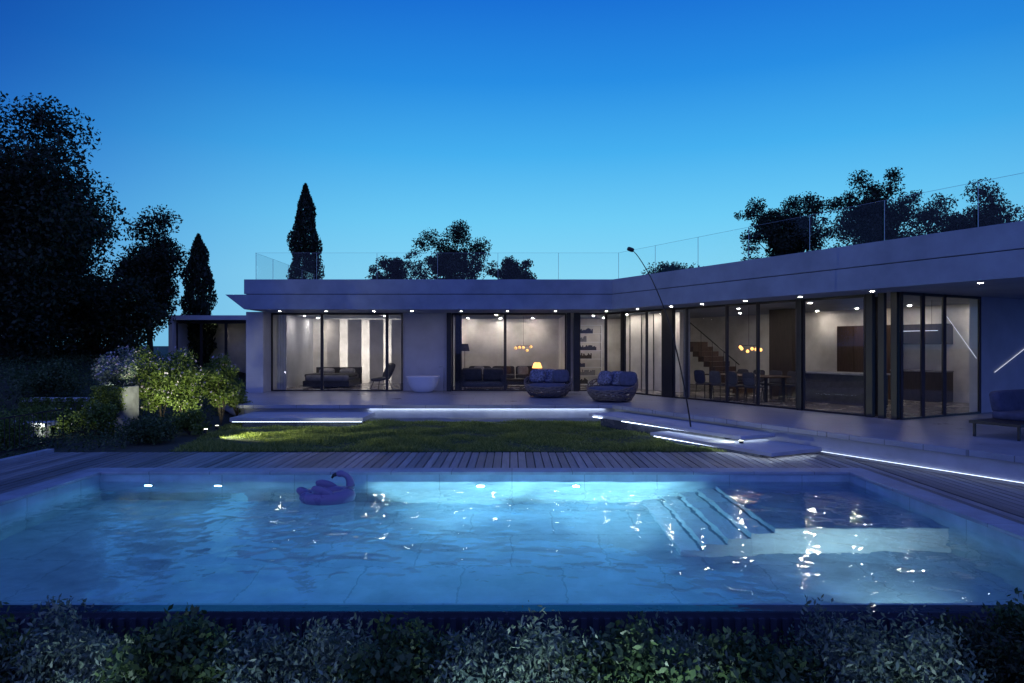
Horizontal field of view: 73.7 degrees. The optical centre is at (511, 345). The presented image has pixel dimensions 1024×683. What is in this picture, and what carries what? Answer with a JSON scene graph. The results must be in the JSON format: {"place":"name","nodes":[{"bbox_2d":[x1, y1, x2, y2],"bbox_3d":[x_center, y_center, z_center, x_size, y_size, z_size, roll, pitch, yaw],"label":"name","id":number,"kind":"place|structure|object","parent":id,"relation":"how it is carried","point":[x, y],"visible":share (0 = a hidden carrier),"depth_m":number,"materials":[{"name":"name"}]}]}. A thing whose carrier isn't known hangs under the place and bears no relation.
{"place":"outdoors","nodes":[
{"label":"outdoors","id":0,"kind":"place"},
{"bbox_2d":[0,346,578,467],"bbox_3d":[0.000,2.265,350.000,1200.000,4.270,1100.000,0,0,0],"label":"ground","id":1,"kind":"structure","parent":0,"point":[167,445],"depth_m":16.38,"materials":[{"name":"soil"}]},
{"bbox_2d":[0,601,32,682],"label":"shrub","id":2,"kind":"object","parent":1,"relation":"on","point":[11,617],"visible":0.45,"depth_m":4.94,"materials":[{"name":"green plant"}]},
{"bbox_2d":[0,405,50,448],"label":"shrub","id":3,"kind":"object","parent":1,"relation":"on","point":[37,425],"visible":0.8,"depth_m":14.07,"materials":[{"name":"green plant"}]},
{"bbox_2d":[0,449,53,464],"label":"garden kerb","id":4,"kind":"structure","parent":1,"relation":"on","point":[24,456],"depth_m":12.75,"materials":[{"name":"concrete"}]},
{"bbox_2d":[0,408,63,453],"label":"metal fence","id":5,"kind":"object","parent":1,"relation":"on","point":[19,416],"visible":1,"depth_m":13.46,"materials":[{"name":"black metal"}]},
{"bbox_2d":[21,421,57,437],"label":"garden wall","id":6,"kind":"structure","parent":1,"relation":"on","point":[50,425],"depth_m":15.30,"materials":[{"name":"concrete"}]},
{"bbox_2d":[1,357,86,397],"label":"shrub","id":7,"kind":"object","parent":1,"relation":"on","point":[50,379],"visible":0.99,"depth_m":18.32,"materials":[{"name":"green plant"}]},
{"bbox_2d":[15,403,79,434],"bbox_3d":[-10.791,1.731,15.991,1.362,0.796,1.345,0,0,0],"label":"shrub","id":8,"kind":"object","parent":1,"relation":"on","point":[54,416],"visible":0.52,"depth_m":15.82,"materials":[{"name":"green plant"}]},
{"bbox_2d":[0,593,120,682],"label":"shrub","id":9,"kind":"object","parent":1,"relation":"on","point":[45,649],"visible":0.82,"depth_m":4.91,"materials":[{"name":"green plant"}]},
{"bbox_2d":[11,247,114,357],"bbox_3d":[-19.751,-1.710,27.878,7.177,6.624,5.141,0,0,-17],"label":"broadleaf tree","id":10,"kind":"object","parent":1,"relation":"on","point":[54,346],"visible":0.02,"depth_m":27.70,"materials":[{"name":"green plant"}]},
{"bbox_2d":[0,91,131,363],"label":"broadleaf tree","id":11,"kind":"object","parent":1,"relation":"on","point":[49,234],"visible":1,"depth_m":21.91,"materials":[{"name":"green plant"}]},
{"bbox_2d":[13,271,172,360],"bbox_3d":[-16.352,-0.732,27.188,5.155,4.684,5.206,0,0,0],"label":"broadleaf tree","id":12,"kind":"object","parent":1,"relation":"on","point":[121,315],"visible":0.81,"depth_m":26.52,"materials":[{"name":"green plant"}]},
{"bbox_2d":[71,399,118,436],"bbox_3d":[-9.663,1.666,15.861,1.000,0.918,1.065,0,0,0],"label":"shrub","id":13,"kind":"object","parent":1,"relation":"on","point":[98,417],"visible":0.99,"depth_m":15.65,"materials":[{"name":"green plant"}]},
{"bbox_2d":[45,624,154,682],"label":"shrub","id":14,"kind":"object","parent":1,"relation":"on","point":[97,658],"visible":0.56,"depth_m":4.80,"materials":[{"name":"green plant"}]},
{"bbox_2d":[98,385,138,432],"bbox_3d":[-9.775,1.552,16.950,0.650,1.135,0.700,0,0,0],"label":"garden planter","id":15,"kind":"object","parent":1,"relation":"on","point":[131,398],"visible":0.4,"depth_m":16.87,"materials":[{"name":"concrete"}]},
{"bbox_2d":[93,385,110,404],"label":"trailing plant","id":16,"kind":"object","parent":15,"relation":"hanging from","point":[103,396],"visible":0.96,"depth_m":16.44,"materials":[{"name":"green plant"}]},
{"bbox_2d":[90,360,137,385],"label":"shrub","id":17,"kind":"object","parent":15,"relation":"in","point":[116,375],"visible":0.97,"depth_m":16.77,"materials":[{"name":"green plant"}]},
{"bbox_2d":[109,385,127,410],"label":"trailing plant","id":18,"kind":"object","parent":15,"relation":"hanging from","point":[117,396],"visible":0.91,"depth_m":16.45,"materials":[{"name":"green plant"}]},
{"bbox_2d":[91,345,153,385],"bbox_3d":[-10.542,0.667,18.628,1.564,1.421,1.669,0,0,-22],"label":"shrub","id":19,"kind":"object","parent":1,"relation":"on","point":[113,361],"visible":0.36,"depth_m":18.41,"materials":[{"name":"green plant"}]},
{"bbox_2d":[0,351,245,458],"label":"slope planting","id":20,"kind":"object","parent":1,"relation":"on","point":[76,360],"visible":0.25,"depth_m":18.39,"materials":[{"name":"green plant"}]},
{"bbox_2d":[115,413,181,444],"bbox_3d":[-7.953,1.807,15.001,1.285,0.655,1.323,0,0,0],"label":"shrub","id":21,"kind":"object","parent":1,"relation":"on","point":[155,429],"visible":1,"depth_m":14.74,"materials":[{"name":"green plant"}]},
{"bbox_2d":[108,204,195,357],"bbox_3d":[-15.921,-2.312,29.934,3.440,7.830,3.216,0,0,44],"label":"broadleaf tree","id":22,"kind":"object","parent":1,"relation":"on","point":[155,263],"visible":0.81,"depth_m":29.57,"materials":[{"name":"green plant"}]},
{"bbox_2d":[128,345,191,416],"bbox_3d":[-9.166,1.038,17.937,1.560,2.172,1.665,0,0,0],"label":"shrub","id":23,"kind":"object","parent":1,"relation":"on","point":[151,373],"visible":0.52,"depth_m":17.59,"materials":[{"name":"green plant"}]},
{"bbox_2d":[94,603,253,682],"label":"shrub","id":24,"kind":"object","parent":1,"relation":"on","point":[166,655],"visible":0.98,"depth_m":4.60,"materials":[{"name":"green plant"}]},
{"bbox_2d":[152,348,211,415],"bbox_3d":[-8.433,1.083,17.366,1.391,2.083,1.328,0,0,0],"label":"shrub","id":25,"kind":"object","parent":1,"relation":"on","point":[182,378],"visible":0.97,"depth_m":17.15,"materials":[{"name":"green plant"}]},
{"bbox_2d":[167,406,211,435],"bbox_3d":[-7.699,1.784,16.238,0.971,0.710,0.898,0,0,0],"label":"shrub","id":26,"kind":"object","parent":1,"relation":"on","point":[189,423],"visible":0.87,"depth_m":16.19,"materials":[{"name":"green plant"}]},
{"bbox_2d":[180,233,217,366],"bbox_3d":[-14.707,-1.604,32.013,1.713,7.408,1.793,0,0,-22],"label":"cypress tree","id":27,"kind":"object","parent":1,"relation":"on","point":[199,280],"visible":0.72,"depth_m":31.68,"materials":[{"name":"green plant"}]},
{"bbox_2d":[168,315,245,372],"bbox_3d":[-13.250,0.275,32.000,3.700,3.250,4.000,0,0,0],"label":"annex","id":28,"kind":"object","parent":1,"relation":"on","point":[230,336],"visible":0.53,"depth_m":30.91,"materials":[{"name":"paint"}]},
{"bbox_2d":[176,320,200,365],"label":"window","id":29,"kind":"structure","parent":28,"relation":"in","point":[177,321],"depth_m":30.30,"materials":[{"name":"black metal"}]},
{"bbox_2d":[201,320,225,366],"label":"window","id":30,"kind":"structure","parent":28,"relation":"in","point":[202,321],"depth_m":30.30,"materials":[{"name":"black metal"}]},
{"bbox_2d":[226,320,245,367],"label":"window","id":31,"kind":"structure","parent":28,"relation":"in","point":[227,321],"depth_m":30.30,"materials":[{"name":"black metal"}]},
{"bbox_2d":[200,352,244,424],"bbox_3d":[-7.866,1.138,18.237,1.204,1.970,1.255,0,0,0],"label":"shrub","id":32,"kind":"object","parent":1,"relation":"on","point":[217,379],"visible":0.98,"depth_m":18.21,"materials":[{"name":"green plant"}]},
{"bbox_2d":[225,388,252,415],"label":"shrub","id":33,"kind":"object","parent":1,"relation":"on","point":[242,397],"visible":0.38,"depth_m":19.46,"materials":[{"name":"green plant"}]},
{"bbox_2d":[201,620,309,682],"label":"shrub","id":34,"kind":"object","parent":1,"relation":"on","point":[259,656],"visible":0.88,"depth_m":4.78,"materials":[{"name":"green plant"}]},
{"bbox_2d":[286,183,324,278],"bbox_3d":[-11.485,-3.352,37.947,2.268,11.503,2.230,0,0,0],"label":"cypress tree","id":35,"kind":"object","parent":1,"relation":"on","point":[302,245],"visible":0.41,"depth_m":37.59,"materials":[{"name":"green plant"}]},
{"bbox_2d":[265,613,381,682],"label":"shrub","id":36,"kind":"object","parent":1,"relation":"on","point":[330,655],"visible":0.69,"depth_m":4.89,"materials":[{"name":"green plant"}]},
{"bbox_2d":[365,256,414,278],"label":"broadleaf tree","id":37,"kind":"object","parent":1,"relation":"on","point":[393,266],"visible":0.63,"depth_m":39.53,"materials":[{"name":"green plant"}]},
{"bbox_2d":[326,610,470,682],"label":"shrub","id":38,"kind":"object","parent":1,"relation":"on","point":[404,657],"visible":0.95,"depth_m":4.77,"materials":[{"name":"green plant"}]},
{"bbox_2d":[403,219,498,278],"bbox_3d":[-3.618,-2.555,40.116,5.681,9.919,4.185,0,0,0],"label":"broadleaf tree","id":39,"kind":"object","parent":1,"relation":"on","point":[454,263],"visible":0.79,"depth_m":39.67,"materials":[{"name":"green plant"}]},
{"bbox_2d":[419,618,518,682],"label":"shrub","id":40,"kind":"object","parent":1,"relation":"on","point":[478,657],"visible":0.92,"depth_m":4.80,"materials":[{"name":"green plant"}]},
{"bbox_2d":[0,623,1015,682],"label":"ground cover","id":41,"kind":"object","parent":1,"relation":"on","point":[600,631],"visible":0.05,"depth_m":5.50,"materials":[{"name":"green plant"}]},
{"bbox_2d":[0,452,1023,524],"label":"pool deck","id":42,"kind":"structure","parent":1,"relation":"on","point":[1004,500],"depth_m":12.21,"materials":[{"name":"brown wood"}]},
{"bbox_2d":[490,255,536,278],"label":"broadleaf tree","id":43,"kind":"object","parent":1,"relation":"on","point":[509,269],"visible":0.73,"depth_m":39.29,"materials":[{"name":"green plant"}]},
{"bbox_2d":[475,600,623,682],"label":"shrub","id":44,"kind":"object","parent":1,"relation":"on","point":[540,661],"visible":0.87,"depth_m":4.71,"materials":[{"name":"green plant"}]},
{"bbox_2d":[227,411,1023,485],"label":"terrace footing","id":45,"kind":"object","parent":1,"relation":"on","point":[1016,483],"visible":0.11,"depth_m":13.23,"materials":[{"name":"concrete"}]},
{"bbox_2d":[221,404,1023,481],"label":"terrace riser","id":46,"kind":"object","parent":45,"relation":"on","point":[1012,471],"visible":0.28,"depth_m":13.73,"materials":[{"name":"concrete"}]},
{"bbox_2d":[551,611,701,682],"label":"shrub","id":47,"kind":"object","parent":1,"relation":"on","point":[632,653],"visible":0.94,"depth_m":4.60,"materials":[{"name":"green plant"}]},
{"bbox_2d":[641,261,699,274],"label":"broadleaf tree","id":48,"kind":"object","parent":1,"relation":"on","point":[666,267],"visible":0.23,"depth_m":25.93,"materials":[{"name":"green plant"}]},
{"bbox_2d":[641,610,737,682],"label":"shrub","id":49,"kind":"object","parent":1,"relation":"on","point":[683,645],"visible":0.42,"depth_m":5.00,"materials":[{"name":"green plant"}]},
{"bbox_2d":[690,626,846,682],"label":"shrub","id":50,"kind":"object","parent":1,"relation":"on","point":[754,664],"visible":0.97,"depth_m":4.77,"materials":[{"name":"green plant"}]},
{"bbox_2d":[733,191,844,260],"bbox_3d":[14.303,-2.743,34.904,5.352,10.290,4.378,0,0,37],"label":"broadleaf tree","id":51,"kind":"object","parent":1,"relation":"on","point":[790,235],"visible":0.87,"depth_m":34.45,"materials":[{"name":"green plant"}]},
{"bbox_2d":[785,594,900,682],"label":"shrub","id":52,"kind":"object","parent":1,"relation":"on","point":[846,657],"visible":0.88,"depth_m":4.81,"materials":[{"name":"green plant"}]},
{"bbox_2d":[823,167,944,245],"bbox_3d":[18.302,-3.205,33.962,5.509,11.212,4.613,0,0,0],"label":"broadleaf tree","id":53,"kind":"object","parent":1,"relation":"on","point":[865,222],"visible":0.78,"depth_m":33.24,"materials":[{"name":"green plant"}]},
{"bbox_2d":[862,604,995,682],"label":"shrub","id":54,"kind":"object","parent":1,"relation":"on","point":[919,666],"visible":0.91,"depth_m":4.71,"materials":[{"name":"green plant"}]},
{"bbox_2d":[901,177,1023,236],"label":"broadleaf tree","id":55,"kind":"object","parent":1,"relation":"on","point":[994,215],"visible":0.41,"depth_m":31.98,"materials":[{"name":"green plant"}]},
{"bbox_2d":[917,602,1023,682],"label":"shrub","id":56,"kind":"object","parent":1,"relation":"on","point":[988,655],"visible":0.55,"depth_m":4.86,"materials":[{"name":"green plant"}]},
{"bbox_2d":[981,587,1023,682],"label":"shrub","id":57,"kind":"object","parent":1,"relation":"on","point":[1010,606],"visible":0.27,"depth_m":5.20,"materials":[{"name":"green plant"}]},
{"bbox_2d":[169,418,726,452],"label":"lawn grass","id":58,"kind":"structure","parent":0,"point":[419,438],"depth_m":15.32,"materials":[{"name":"green plant"}]},
{"bbox_2d":[230,412,374,426],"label":"step slab","id":59,"kind":"structure","parent":58,"relation":"on","point":[301,419],"depth_m":17.62,"materials":[{"name":"concrete"}]},
{"bbox_2d":[589,412,774,439],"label":"step slab","id":60,"kind":"structure","parent":58,"relation":"on","point":[624,421],"depth_m":15.86,"materials":[{"name":"concrete"}]},
{"bbox_2d":[627,247,691,426],"bbox_3d":[3.340,-0.052,15.200,1.561,4.310,0.200,0,0,0],"label":"garden lamp","id":61,"kind":"object","parent":60,"relation":"on","point":[630,249],"visible":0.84,"depth_m":15.19,"materials":[{"name":"black metal"}]},
{"bbox_2d":[650,431,821,456],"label":"step slab","id":62,"kind":"structure","parent":58,"relation":"on","point":[758,447],"depth_m":13.56,"materials":[{"name":"concrete"}]},
{"bbox_2d":[0,481,1023,610],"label":"water","id":63,"kind":"structure","parent":0,"point":[485,546],"depth_m":7.51,"materials":[{"name":"blue liquid"}]},
{"bbox_2d":[296,470,355,505],"bbox_3d":[-2.709,2.057,9.944,0.844,0.484,0.680,0,0,-8],"label":"pool float","id":64,"kind":"object","parent":63,"relation":"on","point":[323,492],"visible":0.99,"depth_m":9.76,"materials":[{"name":"plastic"}]},
{"bbox_2d":[0,475,1023,551],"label":"pool basin","id":65,"kind":"object","parent":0,"point":[1008,540],"visible":0.08,"depth_m":11.30,"materials":[{"name":"tile"}]},
{"bbox_2d":[0,611,1022,682],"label":"overflow wall","id":66,"kind":"structure","parent":65,"relation":"attached to","point":[738,621],"depth_m":5.78,"materials":[{"name":"stone"}]},
{"bbox_2d":[0,468,1023,540],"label":"pool coping","id":67,"kind":"object","parent":65,"relation":"on","point":[995,522],"visible":1,"depth_m":11.28,"materials":[{"name":"stone"}]},
{"bbox_2d":[0,0,1023,345],"label":"sky","id":68,"kind":"structure","parent":0,"point":[586,132],"materials":[{"name":"blue"}]},
{"bbox_2d":[234,390,1023,463],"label":"terrace","id":69,"kind":"structure","parent":0,"point":[949,434],"depth_m":16.35,"materials":[{"name":"grey concrete"}]},
{"bbox_2d":[406,366,443,392],"bbox_3d":[-3.080,1.174,24.150,1.364,0.932,0.744,0,0,0],"label":"bathtub","id":70,"kind":"object","parent":69,"relation":"on","point":[422,384],"visible":1,"depth_m":23.89,"materials":[{"name":"white ceramic"}]},
{"bbox_2d":[524,369,571,396],"bbox_3d":[1.161,1.183,22.000,1.560,0.854,1.439,0,0,8],"label":"woven lounge chair","id":71,"kind":"object","parent":69,"relation":"on","point":[555,381],"visible":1,"depth_m":22.04,"materials":[{"name":"wicker"}]},
{"bbox_2d":[586,371,637,401],"bbox_3d":[2.981,1.183,20.299,1.560,0.854,1.439,0,0,35],"label":"woven lounge chair","id":72,"kind":"object","parent":69,"relation":"on","point":[623,385],"visible":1,"depth_m":20.13,"materials":[{"name":"wicker"}]},
{"bbox_2d":[226,221,1023,419],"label":"villa","id":73,"kind":"object","parent":69,"relation":"on","point":[787,313],"visible":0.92,"depth_m":22.30,"materials":[{"name":"paint"}]},
{"bbox_2d":[271,313,321,390],"bbox_3d":[-7.820,0.218,24.800,1.840,2.825,0.060,0,0,0],"label":"window","id":74,"kind":"structure","parent":73,"relation":"in","point":[272,314],"depth_m":24.77,"materials":[{"name":"black metal"}]},
{"bbox_2d":[303,367,361,386],"bbox_3d":[-7.200,1.228,27.440,1.900,0.700,2.080,0,0,0],"label":"bed","id":75,"kind":"object","parent":73,"relation":"on","point":[342,376],"visible":0.95,"depth_m":26.51,"materials":[{"name":"grey fabric"}]},
{"bbox_2d":[322,313,386,390],"bbox_3d":[-5.720,0.218,24.800,2.360,2.825,0.060,0,0,0],"label":"window","id":76,"kind":"structure","parent":73,"relation":"in","point":[323,314],"depth_m":24.77,"materials":[{"name":"black metal"}]},
{"bbox_2d":[370,363,395,389],"bbox_3d":[-4.897,1.145,25.944,0.831,0.976,0.628,0,0,-40],"label":"lounge chair","id":77,"kind":"object","parent":73,"relation":"on","point":[391,369],"visible":0.8,"depth_m":25.88,"materials":[{"name":"grey fabric"}]},
{"bbox_2d":[387,313,402,390],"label":"window","id":78,"kind":"structure","parent":73,"relation":"in","point":[388,314],"depth_m":24.77,"materials":[{"name":"black metal"}]},
{"bbox_2d":[452,313,504,390],"bbox_3d":[-1.220,0.218,24.800,1.940,2.825,0.060,0,0,0],"label":"window","id":79,"kind":"structure","parent":73,"relation":"in","point":[452,313],"depth_m":24.77,"materials":[{"name":"black metal"}]},
{"bbox_2d":[462,368,503,389],"bbox_3d":[-1.100,1.222,25.900,1.640,0.813,0.950,0,0,0],"label":"sofa","id":80,"kind":"object","parent":73,"relation":"on","point":[489,378],"visible":0.98,"depth_m":25.45,"materials":[{"name":"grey fabric"}]},
{"bbox_2d":[469,366,536,384],"bbox_3d":[-0.350,1.222,27.800,2.940,0.813,0.950,0,0,0],"label":"sofa","id":81,"kind":"object","parent":73,"relation":"on","point":[522,372],"visible":0.33,"depth_m":27.86,"materials":[{"name":"grey fabric"}]},
{"bbox_2d":[505,313,565,390],"bbox_3d":[0.860,0.218,24.800,2.220,2.825,0.060,0,0,0],"label":"window","id":82,"kind":"structure","parent":73,"relation":"in","point":[506,314],"depth_m":24.77,"materials":[{"name":"black metal"}]},
{"bbox_2d":[580,325,601,384],"bbox_3d":[3.200,0.378,28.560,1.100,2.500,0.320,0,0,0],"label":"bookcase","id":83,"kind":"object","parent":73,"relation":"on","point":[588,356],"visible":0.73,"depth_m":28.46,"materials":[{"name":"white wood"}]},
{"bbox_2d":[579,313,605,390],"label":"window","id":84,"kind":"structure","parent":73,"relation":"in","point":[604,314],"depth_m":24.77,"materials":[{"name":"black metal"}]},
{"bbox_2d":[606,312,620,370],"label":"window","id":85,"kind":"structure","parent":73,"relation":"in","point":[613,312],"depth_m":24.29,"materials":[{"name":"black metal"}]},
{"bbox_2d":[624,310,645,394],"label":"window","id":86,"kind":"structure","parent":73,"relation":"in","point":[641,310],"depth_m":23.49,"materials":[{"name":"black metal"}]},
{"bbox_2d":[262,173,1020,278],"bbox_3d":[1.959,-2.643,19.454,28.848,0.926,7.186,0,0,36],"label":"glass railing","id":87,"kind":"object","parent":73,"relation":"on","point":[721,232],"visible":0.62,"depth_m":17.14,"materials":[{"name":"glass"}]},
{"bbox_2d":[646,309,661,395],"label":"window","id":88,"kind":"structure","parent":73,"relation":"in","point":[647,311],"depth_m":22.72,"materials":[{"name":"black metal"}]},
{"bbox_2d":[673,307,686,398],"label":"window","id":89,"kind":"structure","parent":73,"relation":"in","point":[683,308],"depth_m":21.29,"materials":[{"name":"black metal"}]},
{"bbox_2d":[694,370,713,398],"bbox_3d":[6.035,1.190,21.426,0.490,0.879,0.460,0,0,-28],"label":"dining chair","id":90,"kind":"object","parent":73,"relation":"on","point":[699,376],"visible":0.92,"depth_m":21.30,"materials":[{"name":"blue fabric"}]},
{"bbox_2d":[687,304,726,402],"bbox_3d":[5.790,0.217,20.351,0.072,2.825,1.677,0,0,-28],"label":"window","id":91,"kind":"structure","parent":73,"relation":"in","point":[712,306],"depth_m":20.23,"materials":[{"name":"black metal"}]},
{"bbox_2d":[709,371,729,399],"bbox_3d":[6.346,1.190,20.844,0.490,0.879,0.460,0,0,-28],"label":"dining chair","id":92,"kind":"object","parent":73,"relation":"on","point":[715,378],"visible":0.91,"depth_m":20.71,"materials":[{"name":"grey fabric"}]},
{"bbox_2d":[729,371,746,401],"bbox_3d":[6.658,1.190,20.262,0.490,0.879,0.460,0,0,-28],"label":"dining chair","id":93,"kind":"object","parent":73,"relation":"on","point":[733,379],"visible":0.77,"depth_m":20.07,"materials":[{"name":"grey fabric"}]},
{"bbox_2d":[727,302,757,405],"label":"window","id":94,"kind":"structure","parent":73,"relation":"in","point":[754,303],"depth_m":19.01,"materials":[{"name":"black metal"}]},
{"bbox_2d":[705,373,791,401],"bbox_3d":[7.150,1.256,20.900,0.960,0.745,2.600,0,0,-28],"label":"dining table","id":95,"kind":"object","parent":73,"relation":"on","point":[765,377],"visible":0.49,"depth_m":20.05,"materials":[{"name":"brown wood"}]},
{"bbox_2d":[742,372,764,402],"bbox_3d":[6.969,1.190,19.680,0.490,0.879,0.460,0,0,-28],"label":"dining chair","id":96,"kind":"object","parent":73,"relation":"on","point":[749,379],"visible":0.94,"depth_m":19.57,"materials":[{"name":"grey fabric"}]},
{"bbox_2d":[761,370,781,399],"bbox_3d":[7.954,1.190,20.956,0.490,0.879,0.460,0,0,-28],"label":"dining chair","id":97,"kind":"object","parent":73,"relation":"on","point":[774,381],"visible":0.83,"depth_m":20.96,"materials":[{"name":"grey fabric"}]},
{"bbox_2d":[758,299,796,409],"bbox_3d":[7.016,0.217,18.059,0.072,2.825,1.317,0,0,-28],"label":"window","id":98,"kind":"structure","parent":73,"relation":"in","point":[795,300],"depth_m":17.96,"materials":[{"name":"clear glass"}]},
{"bbox_2d":[778,371,794,400],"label":"dining chair","id":99,"kind":"object","parent":73,"relation":"on","point":[791,382],"visible":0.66,"depth_m":20.44,"materials":[{"name":"grey fabric"}]},
{"bbox_2d":[802,294,865,415],"bbox_3d":[7.806,0.217,16.582,0.072,2.825,1.767,0,0,-28],"label":"window","id":100,"kind":"structure","parent":73,"relation":"in","point":[851,296],"depth_m":16.74,"materials":[{"name":"black metal"}]},
{"bbox_2d":[900,292,923,419],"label":"window","id":101,"kind":"structure","parent":73,"relation":"in","point":[921,295],"depth_m":15.43,"materials":[{"name":"clear glass"}]},
{"bbox_2d":[890,324,953,402],"bbox_3d":[12.211,0.489,20.378,0.610,2.278,1.540,0,0,-28],"label":"kitchen cabinet","id":102,"kind":"object","parent":73,"relation":"on","point":[911,377],"visible":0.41,"depth_m":20.11,"materials":[{"name":"brown wood"}]},
{"bbox_2d":[924,293,944,417],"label":"window","id":103,"kind":"structure","parent":73,"relation":"in","point":[942,296],"depth_m":15.83,"materials":[{"name":"black metal"}]},
{"bbox_2d":[945,295,980,415],"bbox_3d":[10.706,0.217,16.228,1.522,2.825,0.076,0,0,-28],"label":"window","id":104,"kind":"structure","parent":73,"relation":"in","point":[946,296],"depth_m":16.40,"materials":[{"name":"black metal"}]},
{"bbox_2d":[969,389,1023,440],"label":"garden lounger","id":105,"kind":"object","parent":69,"relation":"on","point":[1007,406],"visible":1,"depth_m":12.62,"materials":[{"name":"fabric"}]},
{"bbox_2d":[690,322,755,392],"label":"staircase","id":106,"kind":"structure","parent":0,"point":[710,358],"depth_m":24.99,"materials":[{"name":"brown wood"}]},
{"bbox_2d":[805,371,890,405],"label":"kitchen island","id":107,"kind":"structure","parent":0,"point":[838,387],"depth_m":19.20,"materials":[{"name":"grey stone"}]},
{"bbox_2d":[837,325,899,398],"bbox_3d":[11.431,0.489,21.923,0.530,2.278,1.840,0,0,-28],"label":"kitchen cabinet","id":108,"kind":"object","parent":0,"point":[849,348],"visible":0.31,"depth_m":22.08,"materials":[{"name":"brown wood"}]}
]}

